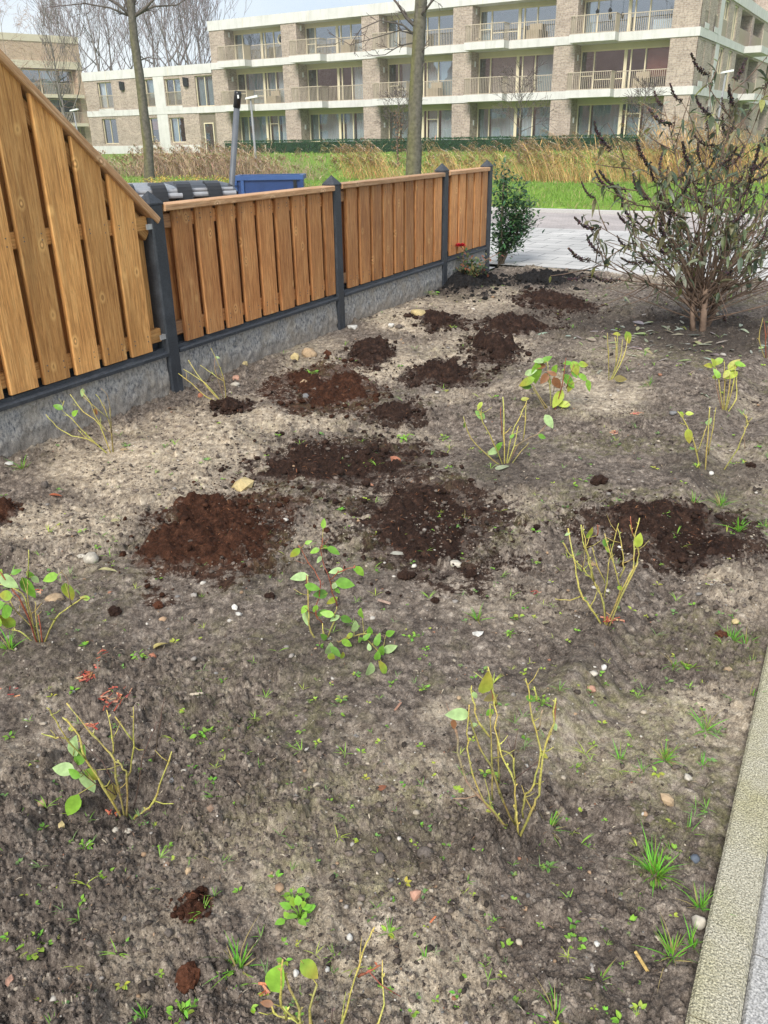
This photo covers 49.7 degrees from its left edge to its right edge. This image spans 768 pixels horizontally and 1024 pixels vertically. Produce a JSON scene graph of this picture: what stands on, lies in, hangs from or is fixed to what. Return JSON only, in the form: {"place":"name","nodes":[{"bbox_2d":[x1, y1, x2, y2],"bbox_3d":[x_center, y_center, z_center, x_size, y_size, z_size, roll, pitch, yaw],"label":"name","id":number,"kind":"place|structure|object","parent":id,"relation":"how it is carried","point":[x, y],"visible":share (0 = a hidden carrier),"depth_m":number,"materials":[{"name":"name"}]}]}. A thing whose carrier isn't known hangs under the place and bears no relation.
{"place":"outdoors","nodes":[
{"label":"outdoors","id":0,"kind":"place"},
{"bbox_2d":[0,0,402,72],"label":"sky","id":1,"kind":"structure","parent":0,"point":[256,7],"materials":[{"name":"white"}]},
{"bbox_2d":[0,264,767,1023],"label":"garden soil","id":2,"kind":"structure","parent":0,"point":[670,1002],"depth_m":2.48,"materials":[{"name":"soil"}]},
{"bbox_2d":[0,628,24,650],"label":"grass tuft","id":3,"kind":"object","parent":2,"relation":"on","point":[9,644],"visible":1,"depth_m":2.70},
{"bbox_2d":[0,496,26,524],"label":"peat heap","id":4,"kind":"object","parent":2,"relation":"on","point":[8,509],"visible":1,"depth_m":3.69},
{"bbox_2d":[16,929,52,959],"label":"weed","id":5,"kind":"object","parent":2,"relation":"on","point":[40,950],"visible":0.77,"depth_m":1.65,"materials":[{"name":"green plant"}]},
{"bbox_2d":[0,550,89,642],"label":"young shrub","id":6,"kind":"object","parent":2,"relation":"on","point":[26,586],"visible":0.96,"depth_m":2.67,"materials":[{"name":"green plant"}]},
{"bbox_2d":[46,389,113,452],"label":"young shrub","id":7,"kind":"object","parent":2,"relation":"on","point":[60,407],"visible":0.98,"depth_m":4.32,"materials":[{"name":"green plant"}]},
{"bbox_2d":[83,552,98,563],"bbox_3d":[-1.153,0.185,3.266,0.066,0.053,0.047,10,20,21],"label":"stone","id":8,"kind":"object","parent":2,"relation":"on","point":[90,557],"visible":1,"depth_m":3.25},
{"bbox_2d":[41,697,173,818],"bbox_3d":[-0.643,0.597,1.980,0.313,0.430,0.109,-1,24,0],"label":"young shrub","id":9,"kind":"object","parent":2,"relation":"on","point":[88,777],"visible":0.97,"depth_m":1.99,"materials":[{"name":"green plant"}]},
{"bbox_2d":[98,686,131,710],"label":"wood chips","id":10,"kind":"object","parent":2,"relation":"on","point":[114,701],"visible":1,"depth_m":2.47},
{"bbox_2d":[166,997,197,1023],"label":"weed","id":11,"kind":"object","parent":2,"relation":"on","point":[186,1012],"visible":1,"depth_m":1.54,"materials":[{"name":"green plant"}]},
{"bbox_2d":[174,961,200,993],"bbox_3d":[-0.375,0.889,1.586,0.052,0.045,0.048,-21,31,-37],"label":"peat lump","id":12,"kind":"object","parent":2,"relation":"on","point":[187,976],"visible":1,"depth_m":1.57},
{"bbox_2d":[167,885,216,924],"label":"peat heap","id":13,"kind":"object","parent":2,"relation":"on","point":[185,908],"visible":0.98,"depth_m":1.71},
{"bbox_2d":[178,349,225,398],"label":"young shrub","id":14,"kind":"object","parent":2,"relation":"on","point":[207,386],"visible":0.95,"depth_m":5.14,"materials":[{"name":"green plant"}]},
{"bbox_2d":[106,478,329,596],"bbox_3d":[-0.686,0.065,3.493,0.924,0.130,1.148,-1,24,0],"label":"peat heap","id":15,"kind":"object","parent":2,"relation":"on","point":[165,539],"visible":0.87,"depth_m":3.39,"materials":[{"name":"soil"}]},
{"bbox_2d":[202,396,252,416],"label":"peat heap","id":16,"kind":"object","parent":2,"relation":"on","point":[229,405],"visible":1,"depth_m":5.01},
{"bbox_2d":[201,914,266,988],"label":"grass tuft","id":17,"kind":"object","parent":2,"relation":"on","point":[236,955],"visible":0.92,"depth_m":1.62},
{"bbox_2d":[231,477,253,491],"bbox_3d":[-0.679,-0.137,3.988,0.112,0.058,0.104,7,30,28],"label":"stone","id":18,"kind":"object","parent":2,"relation":"on","point":[242,484],"visible":1,"depth_m":3.96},
{"bbox_2d":[274,892,315,925],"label":"weed","id":19,"kind":"object","parent":2,"relation":"on","point":[298,901],"visible":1,"depth_m":1.73,"materials":[{"name":"green plant"}]},
{"bbox_2d":[258,354,398,421],"bbox_3d":[-0.364,-0.848,5.533,0.930,0.118,1.479,-1,24,0],"label":"peat heap","id":20,"kind":"object","parent":2,"relation":"on","point":[329,392],"visible":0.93,"depth_m":5.47,"materials":[{"name":"soil"}]},
{"bbox_2d":[258,927,400,1023],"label":"young shrub","id":21,"kind":"object","parent":2,"relation":"on","point":[275,977],"visible":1,"depth_m":1.41,"materials":[{"name":"green plant"}]},
{"bbox_2d":[206,427,453,501],"bbox_3d":[-0.271,-0.274,4.269,1.235,0.108,1.154,-1,24,0],"label":"peat heap","id":22,"kind":"object","parent":2,"relation":"on","point":[323,467],"visible":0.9,"depth_m":4.17,"materials":[{"name":"soil"}]},
{"bbox_2d":[290,519,396,674],"bbox_3d":[-0.134,0.268,2.559,0.377,0.438,0.221,11,27,25],"label":"young shrub","id":23,"kind":"object","parent":2,"relation":"on","point":[331,651],"visible":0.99,"depth_m":2.62,"materials":[{"name":"green plant"}]},
{"bbox_2d":[338,335,396,370],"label":"peat heap","id":24,"kind":"object","parent":2,"relation":"on","point":[373,352],"visible":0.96,"depth_m":6.21,"materials":[{"name":"soil"}]},
{"bbox_2d":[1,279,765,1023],"bbox_3d":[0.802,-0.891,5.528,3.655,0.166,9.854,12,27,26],"label":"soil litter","id":25,"kind":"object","parent":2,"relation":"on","point":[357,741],"visible":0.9,"depth_m":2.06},
{"bbox_2d":[0,285,767,1023],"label":"seedlings","id":26,"kind":"object","parent":2,"relation":"on","point":[390,927],"visible":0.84,"depth_m":2.04,"materials":[{"name":"green plant"}]},
{"bbox_2d":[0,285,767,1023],"bbox_3d":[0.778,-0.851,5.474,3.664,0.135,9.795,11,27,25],"label":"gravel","id":27,"kind":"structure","parent":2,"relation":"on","point":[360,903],"depth_m":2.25,"materials":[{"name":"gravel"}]},
{"bbox_2d":[356,394,436,428],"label":"peat heap","id":28,"kind":"object","parent":2,"relation":"on","point":[397,411],"visible":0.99,"depth_m":5.03,"materials":[{"name":"soil"}]},
{"bbox_2d":[417,846,433,858],"bbox_3d":[0.094,0.777,1.883,0.039,0.032,0.032,15,22,30],"label":"stone","id":29,"kind":"object","parent":2,"relation":"on","point":[425,851],"visible":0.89,"depth_m":1.88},
{"bbox_2d":[318,461,548,596],"bbox_3d":[0.200,0.033,3.522,0.983,0.094,1.371,-1,24,0],"label":"peat heap","id":30,"kind":"object","parent":2,"relation":"on","point":[397,508],"visible":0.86,"depth_m":3.49,"materials":[{"name":"soil"}]},
{"bbox_2d":[403,309,470,333],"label":"peat heap","id":31,"kind":"object","parent":2,"relation":"on","point":[434,317],"visible":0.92,"depth_m":7.21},
{"bbox_2d":[390,353,501,390],"bbox_3d":[0.433,-0.990,5.745,0.792,0.158,0.886,-1,24,0],"label":"peat heap","id":32,"kind":"object","parent":2,"relation":"on","point":[451,371],"visible":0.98,"depth_m":5.66,"materials":[{"name":"soil"}]},
{"bbox_2d":[426,266,529,301],"bbox_3d":[1.258,-2.521,9.100,0.957,0.244,2.318,11,27,25],"label":"peat heap","id":33,"kind":"object","parent":2,"relation":"on","point":[460,280],"visible":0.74,"depth_m":8.88,"materials":[{"name":"soil"}]},
{"bbox_2d":[454,243,511,277],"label":"rose bush","id":34,"kind":"object","parent":2,"relation":"on","point":[472,269],"visible":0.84,"depth_m":9.11,"materials":[{"name":"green plant"}]},
{"bbox_2d":[456,327,531,371],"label":"peat heap","id":35,"kind":"object","parent":2,"relation":"on","point":[496,345],"visible":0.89,"depth_m":6.12,"materials":[{"name":"soil"}]},
{"bbox_2d":[445,666,556,836],"bbox_3d":[0.254,0.548,1.872,0.249,0.510,0.149,-1,24,0],"label":"young shrub","id":36,"kind":"object","parent":2,"relation":"on","point":[486,684],"visible":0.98,"depth_m":1.85,"materials":[{"name":"green plant"}]},
{"bbox_2d":[463,397,552,463],"bbox_3d":[0.608,-0.381,4.086,0.447,0.367,0.125,-1,24,0],"label":"young shrub","id":37,"kind":"object","parent":2,"relation":"on","point":[548,420],"visible":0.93,"depth_m":4.09,"materials":[{"name":"green plant"}]},
{"bbox_2d":[464,311,569,343],"bbox_3d":[1.100,-1.637,7.141,1.022,0.189,1.054,-22,32,-39],"label":"peat heap","id":38,"kind":"object","parent":2,"relation":"on","point":[502,321],"visible":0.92,"depth_m":6.90,"materials":[{"name":"soil"}]},
{"bbox_2d":[490,157,544,266],"bbox_3d":[1.656,-3.750,10.401,0.812,1.299,0.762,-11,26,-20],"label":"evergreen shrub","id":39,"kind":"object","parent":2,"relation":"on","point":[511,237],"visible":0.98,"depth_m":10.36,"materials":[{"name":"green plant"}]},
{"bbox_2d":[528,980,567,1023],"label":"grass tuft","id":40,"kind":"object","parent":2,"relation":"on","point":[555,1005],"visible":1,"depth_m":1.53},
{"bbox_2d":[497,268,602,289],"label":"peat heap","id":41,"kind":"object","parent":2,"relation":"on","point":[533,276],"visible":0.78,"depth_m":9.42,"materials":[{"name":"soil"}]},
{"bbox_2d":[519,356,590,409],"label":"young shrub","id":42,"kind":"object","parent":2,"relation":"on","point":[535,372],"visible":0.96,"depth_m":4.84,"materials":[{"name":"green plant"}]},
{"bbox_2d":[511,287,611,321],"bbox_3d":[1.694,-2.086,8.144,0.969,0.180,1.813,-1,24,0],"label":"peat heap","id":43,"kind":"object","parent":2,"relation":"on","point":[541,299],"visible":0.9,"depth_m":7.98,"materials":[{"name":"soil"}]},
{"bbox_2d":[590,474,608,485],"bbox_3d":[0.988,-0.144,3.812,0.068,0.051,0.087,18,31,36],"label":"peat lump","id":44,"kind":"object","parent":2,"relation":"on","point":[596,480],"visible":1,"depth_m":3.79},
{"bbox_2d":[555,516,648,626],"bbox_3d":[0.691,0.201,2.639,0.265,0.417,0.140,-10,26,-18],"label":"young shrub","id":45,"kind":"object","parent":2,"relation":"on","point":[638,541],"visible":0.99,"depth_m":2.62,"materials":[{"name":"green plant"}]},
{"bbox_2d":[607,331,635,381],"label":"young shrub","id":46,"kind":"object","parent":2,"relation":"on","point":[620,378],"visible":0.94,"depth_m":5.41,"materials":[{"name":"green plant"}]},
{"bbox_2d":[613,823,691,896],"bbox_3d":[0.602,0.774,1.818,0.134,0.087,0.172,-20,30,-35],"label":"grass tuft","id":47,"kind":"object","parent":2,"relation":"on","point":[654,866],"visible":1,"depth_m":1.83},
{"bbox_2d":[549,52,767,331],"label":"butterfly bush","id":48,"kind":"object","parent":2,"relation":"on","point":[702,295],"visible":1,"depth_m":6.34,"materials":[{"name":"green plant"}]},
{"bbox_2d":[554,483,767,581],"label":"peat heap","id":49,"kind":"object","parent":2,"relation":"on","point":[673,551],"visible":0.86,"depth_m":3.37,"materials":[{"name":"soil"}]},
{"bbox_2d":[632,910,696,991],"bbox_3d":[0.565,0.861,1.654,0.163,0.071,0.114,-14,27,-26],"label":"grass tuft","id":50,"kind":"object","parent":2,"relation":"on","point":[670,948],"visible":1,"depth_m":1.66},
{"bbox_2d":[660,793,673,806],"bbox_3d":[0.692,0.704,2.029,0.035,0.024,0.030,9,26,21],"label":"stone","id":51,"kind":"object","parent":2,"relation":"on","point":[667,799],"visible":1,"depth_m":2.02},
{"bbox_2d":[651,738,683,766],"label":"grass tuft","id":52,"kind":"object","parent":2,"relation":"on","point":[666,752],"visible":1,"depth_m":2.16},
{"bbox_2d":[677,407,715,469],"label":"young shrub","id":53,"kind":"object","parent":2,"relation":"on","point":[688,434],"visible":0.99,"depth_m":3.91,"materials":[{"name":"green plant"}]},
{"bbox_2d":[691,915,706,929],"bbox_3d":[0.651,0.849,1.719,0.023,0.035,0.029,-14,27,-26],"label":"stone","id":54,"kind":"object","parent":2,"relation":"on","point":[701,922],"visible":0.97,"depth_m":1.71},
{"bbox_2d":[673,882,731,914],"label":"grass tuft","id":55,"kind":"object","parent":2,"relation":"on","point":[701,903],"visible":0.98,"depth_m":1.76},
{"bbox_2d":[689,706,729,738],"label":"grass tuft","id":56,"kind":"object","parent":2,"relation":"on","point":[706,727],"visible":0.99,"depth_m":2.28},
{"bbox_2d":[704,357,744,411],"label":"young shrub","id":57,"kind":"object","parent":2,"relation":"on","point":[728,373],"visible":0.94,"depth_m":4.66,"materials":[{"name":"green plant"}]},
{"bbox_2d":[102,142,767,271],"bbox_3d":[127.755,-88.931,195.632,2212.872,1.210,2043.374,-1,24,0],"label":"ground","id":58,"kind":"structure","parent":0,"point":[334,175],"depth_m":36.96,"materials":[{"name":"plant"}]},
{"bbox_2d":[0,32,92,145],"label":"brown apartment block","id":59,"kind":"structure","parent":58,"relation":"on","point":[82,122],"depth_m":82.64,"materials":[{"name":"brick"}]},
{"bbox_2d":[20,69,74,93],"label":"window","id":60,"kind":"structure","parent":59,"relation":"in","point":[45,75],"depth_m":83.19,"materials":[{"name":"beige glass"}]},
{"bbox_2d":[0,0,105,116],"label":"birch tree","id":61,"kind":"object","parent":58,"relation":"on","point":[11,40],"visible":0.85,"depth_m":57.81,"materials":[{"name":"brown plant"}]},
{"bbox_2d":[30,0,88,121],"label":"bare tree","id":62,"kind":"object","parent":58,"relation":"on","point":[57,87],"visible":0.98,"depth_m":53.92,"materials":[{"name":"grey plant"}]},
{"bbox_2d":[27,0,117,70],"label":"bare tree","id":63,"kind":"object","parent":58,"relation":"on","point":[39,31],"visible":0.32,"depth_m":97.03,"materials":[{"name":"brown plant"}]},
{"bbox_2d":[22,0,144,70],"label":"bare tree","id":64,"kind":"object","parent":58,"relation":"on","point":[106,59],"visible":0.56,"depth_m":87.31,"materials":[{"name":"brown plant"}]},
{"bbox_2d":[0,49,169,457],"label":"sloping fence","id":65,"kind":"object","parent":58,"relation":"on","point":[76,314],"visible":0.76,"depth_m":4.49,"materials":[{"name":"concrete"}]},
{"bbox_2d":[28,0,144,71],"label":"bare tree","id":66,"kind":"object","parent":58,"relation":"on","point":[91,36],"visible":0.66,"depth_m":80.09,"materials":[{"name":"brown plant"}]},
{"bbox_2d":[29,0,177,71],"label":"bare tree","id":67,"kind":"object","parent":58,"relation":"on","point":[105,15],"visible":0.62,"depth_m":90.37,"materials":[{"name":"brown plant"}]},
{"bbox_2d":[44,0,184,182],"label":"street tree","id":68,"kind":"object","parent":58,"relation":"on","point":[131,13],"visible":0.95,"depth_m":22.87,"materials":[{"name":"brown plant"}]},
{"bbox_2d":[75,0,193,69],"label":"bare tree","id":69,"kind":"object","parent":58,"relation":"on","point":[128,34],"visible":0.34,"depth_m":95.06,"materials":[{"name":"brown plant"}]},
{"bbox_2d":[110,0,210,66],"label":"bare tree","id":70,"kind":"object","parent":58,"relation":"on","point":[163,31],"visible":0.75,"depth_m":78.11,"materials":[{"name":"brown plant"}]},
{"bbox_2d":[112,0,216,67],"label":"bare tree","id":71,"kind":"object","parent":58,"relation":"on","point":[150,31],"visible":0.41,"depth_m":83.27,"materials":[{"name":"brown plant"}]},
{"bbox_2d":[135,0,235,64],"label":"bare tree","id":72,"kind":"object","parent":58,"relation":"on","point":[208,45],"visible":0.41,"depth_m":85.63,"materials":[{"name":"brown plant"}]},
{"bbox_2d":[136,0,248,65],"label":"bare tree","id":73,"kind":"object","parent":58,"relation":"on","point":[178,63],"visible":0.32,"depth_m":97.85,"materials":[{"name":"brown plant"}]},
{"bbox_2d":[161,0,237,64],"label":"bare tree","id":74,"kind":"object","parent":58,"relation":"on","point":[203,3],"visible":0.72,"depth_m":79.58,"materials":[{"name":"brown plant"}]},
{"bbox_2d":[245,95,257,168],"bbox_3d":[-5.684,-16.210,36.527,0.540,3.843,0.240,-1,24,0],"label":"lamp post","id":75,"kind":"object","parent":58,"relation":"on","point":[252,120],"visible":0.55,"depth_m":36.12,"materials":[{"name":"metal"}]},
{"bbox_2d":[141,160,492,392],"bbox_3d":[-0.103,-2.329,7.528,0.140,1.454,5.771,11,27,25],"label":"fence","id":76,"kind":"object","parent":58,"relation":"on","point":[235,281],"visible":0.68,"depth_m":6.42,"materials":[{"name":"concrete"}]},
{"bbox_2d":[327,0,441,174],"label":"street tree","id":77,"kind":"object","parent":58,"relation":"on","point":[414,143],"visible":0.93,"depth_m":18.95,"materials":[{"name":"brown plant"}]},
{"bbox_2d":[374,83,422,165],"bbox_3d":[0.740,-18.332,39.682,2.644,3.808,2.551,-1,24,0],"label":"young tree","id":78,"kind":"object","parent":58,"relation":"on","point":[397,120],"visible":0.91,"depth_m":39.24,"materials":[{"name":"brown plant"}]},
{"bbox_2d":[81,0,767,153],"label":"apartment building","id":79,"kind":"structure","parent":58,"relation":"on","point":[301,75],"depth_m":52.66,"materials":[{"name":"beige brick"}]},
{"bbox_2d":[98,82,113,107],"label":"window","id":80,"kind":"structure","parent":79,"relation":"in","point":[104,86],"depth_m":65.63,"materials":[{"name":"beige glass"}]},
{"bbox_2d":[170,117,183,142],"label":"window","id":81,"kind":"structure","parent":79,"relation":"in","point":[176,121],"depth_m":63.36,"materials":[{"name":"beige glass"}]},
{"bbox_2d":[195,75,214,106],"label":"window","id":82,"kind":"structure","parent":79,"relation":"in","point":[203,90],"depth_m":60.80,"materials":[{"name":"glass"}]},
{"bbox_2d":[234,30,280,59],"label":"window","id":83,"kind":"structure","parent":79,"relation":"in","point":[240,40],"depth_m":58.16,"materials":[{"name":"beige metal"}]},
{"bbox_2d":[237,71,284,104],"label":"window","id":84,"kind":"structure","parent":79,"relation":"in","point":[257,80],"depth_m":59.15,"materials":[{"name":"beige glass"}]},
{"bbox_2d":[240,115,286,142],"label":"window","id":85,"kind":"structure","parent":79,"relation":"in","point":[261,124],"depth_m":60.40,"materials":[{"name":"glass"}]},
{"bbox_2d":[305,22,361,53],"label":"window","id":86,"kind":"structure","parent":79,"relation":"in","point":[312,30],"depth_m":55.27,"materials":[{"name":"beige metal"}]},
{"bbox_2d":[307,65,362,101],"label":"window","id":87,"kind":"structure","parent":79,"relation":"in","point":[357,69],"depth_m":55.75,"materials":[{"name":"beige metal"}]},
{"bbox_2d":[309,112,363,141],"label":"window","id":88,"kind":"structure","parent":79,"relation":"in","point":[331,122],"depth_m":57.44,"materials":[{"name":"glass"}]},
{"bbox_2d":[388,109,451,140],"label":"window","id":89,"kind":"structure","parent":79,"relation":"in","point":[446,114],"depth_m":53.88,"materials":[{"name":"glass"}]},
{"bbox_2d":[387,14,452,47],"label":"window","id":90,"kind":"structure","parent":79,"relation":"in","point":[392,26],"depth_m":52.81,"materials":[{"name":"beige metal"}]},
{"bbox_2d":[388,59,452,97],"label":"window","id":91,"kind":"structure","parent":79,"relation":"in","point":[433,67],"depth_m":52.76,"materials":[{"name":"beige glass"}]},
{"bbox_2d":[477,105,549,138],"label":"window","id":92,"kind":"structure","parent":79,"relation":"in","point":[502,125],"depth_m":51.38,"materials":[{"name":"glass"}]},
{"bbox_2d":[478,53,553,93],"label":"window","id":93,"kind":"structure","parent":79,"relation":"in","point":[546,69],"depth_m":49.80,"materials":[{"name":"glass"}]},
{"bbox_2d":[479,4,556,41],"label":"window","id":94,"kind":"structure","parent":79,"relation":"in","point":[486,13],"depth_m":49.47,"materials":[{"name":"beige metal"}]},
{"bbox_2d":[575,101,663,148],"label":"window","id":95,"kind":"structure","parent":79,"relation":"in","point":[604,113],"depth_m":48.38,"materials":[{"name":"glass"}]},
{"bbox_2d":[579,45,669,89],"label":"window","id":96,"kind":"structure","parent":79,"relation":"in","point":[652,48],"depth_m":46.32,"materials":[{"name":"beige metal"}]},
{"bbox_2d":[583,0,672,33],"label":"window","id":97,"kind":"structure","parent":79,"relation":"in","point":[592,4],"depth_m":46.17,"materials":[{"name":"beige metal"}]},
{"bbox_2d":[96,103,767,184],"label":"reeds","id":98,"kind":"object","parent":58,"relation":"on","point":[168,165],"visible":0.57,"depth_m":31.81,"materials":[{"name":"plant"}]},
{"bbox_2d":[223,134,645,153],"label":"hedge","id":99,"kind":"object","parent":58,"relation":"on","point":[292,146],"visible":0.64,"depth_m":49.97,"materials":[{"name":"green plant"}]},
{"bbox_2d":[490,60,561,161],"bbox_3d":[6.338,-18.328,38.264,3.254,4.566,3.276,12,27,27],"label":"young tree","id":100,"kind":"object","parent":58,"relation":"on","point":[519,95],"visible":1,"depth_m":38.19,"materials":[{"name":"brown plant"}]},
{"bbox_2d":[491,207,767,218],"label":"street kerb","id":101,"kind":"structure","parent":58,"relation":"on","point":[582,211],"depth_m":17.10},
{"bbox_2d":[618,76,676,144],"bbox_3d":[11.345,-16.911,36.039,2.563,3.650,2.337,-1,24,0],"label":"young tree","id":102,"kind":"object","parent":58,"relation":"on","point":[646,92],"visible":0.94,"depth_m":35.55,"materials":[{"name":"brown plant"}]},
{"bbox_2d":[685,646,767,1023],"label":"path edging","id":103,"kind":"object","parent":58,"relation":"on","point":[719,988],"visible":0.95,"depth_m":1.75,"materials":[{"name":"concrete"}]},
{"bbox_2d":[489,226,767,279],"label":"street","id":104,"kind":"structure","parent":0,"point":[547,247],"depth_m":11.71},
{"bbox_2d":[235,173,305,193],"bbox_3d":[-1.869,-5.113,13.864,1.135,0.970,0.665,-1,24,0],"label":"blue skip","id":105,"kind":"object","parent":104,"relation":"on","point":[248,183],"visible":0.42,"depth_m":13.48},
{"bbox_2d":[491,211,766,235],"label":"street parking","id":106,"kind":"structure","parent":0,"point":[562,220],"depth_m":15.59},
{"bbox_2d":[740,850,767,1023],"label":"path","id":107,"kind":"structure","parent":0,"point":[755,1008],"depth_m":1.60,"materials":[{"name":"concrete"}]},
{"label":"driveway","id":108,"kind":"structure","parent":0,"visible":0},
{"bbox_2d":[128,182,182,201],"bbox_3d":[-1.866,-1.948,6.463,0.651,1.160,0.855,-11,26,-22],"label":"wheelie bin","id":109,"kind":"object","parent":108,"relation":"on","point":[160,191],"visible":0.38,"depth_m":6.02,"materials":[{"name":"plastic"}]},
{"bbox_2d":[160,180,237,199],"bbox_3d":[-1.504,-2.056,6.690,0.651,1.160,0.855,-10,26,-20],"label":"wheelie bin","id":110,"kind":"object","parent":108,"relation":"on","point":[192,189],"visible":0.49,"depth_m":6.19,"materials":[{"name":"plastic"}]},
{"bbox_2d":[229,91,240,186],"bbox_3d":[-1.254,-2.324,6.726,0.360,1.948,0.064,-1,24,0],"label":"leaning pole","id":111,"kind":"object","parent":108,"relation":"on","point":[237,101],"visible":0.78,"depth_m":6.44,"materials":[{"name":"grey metal"}]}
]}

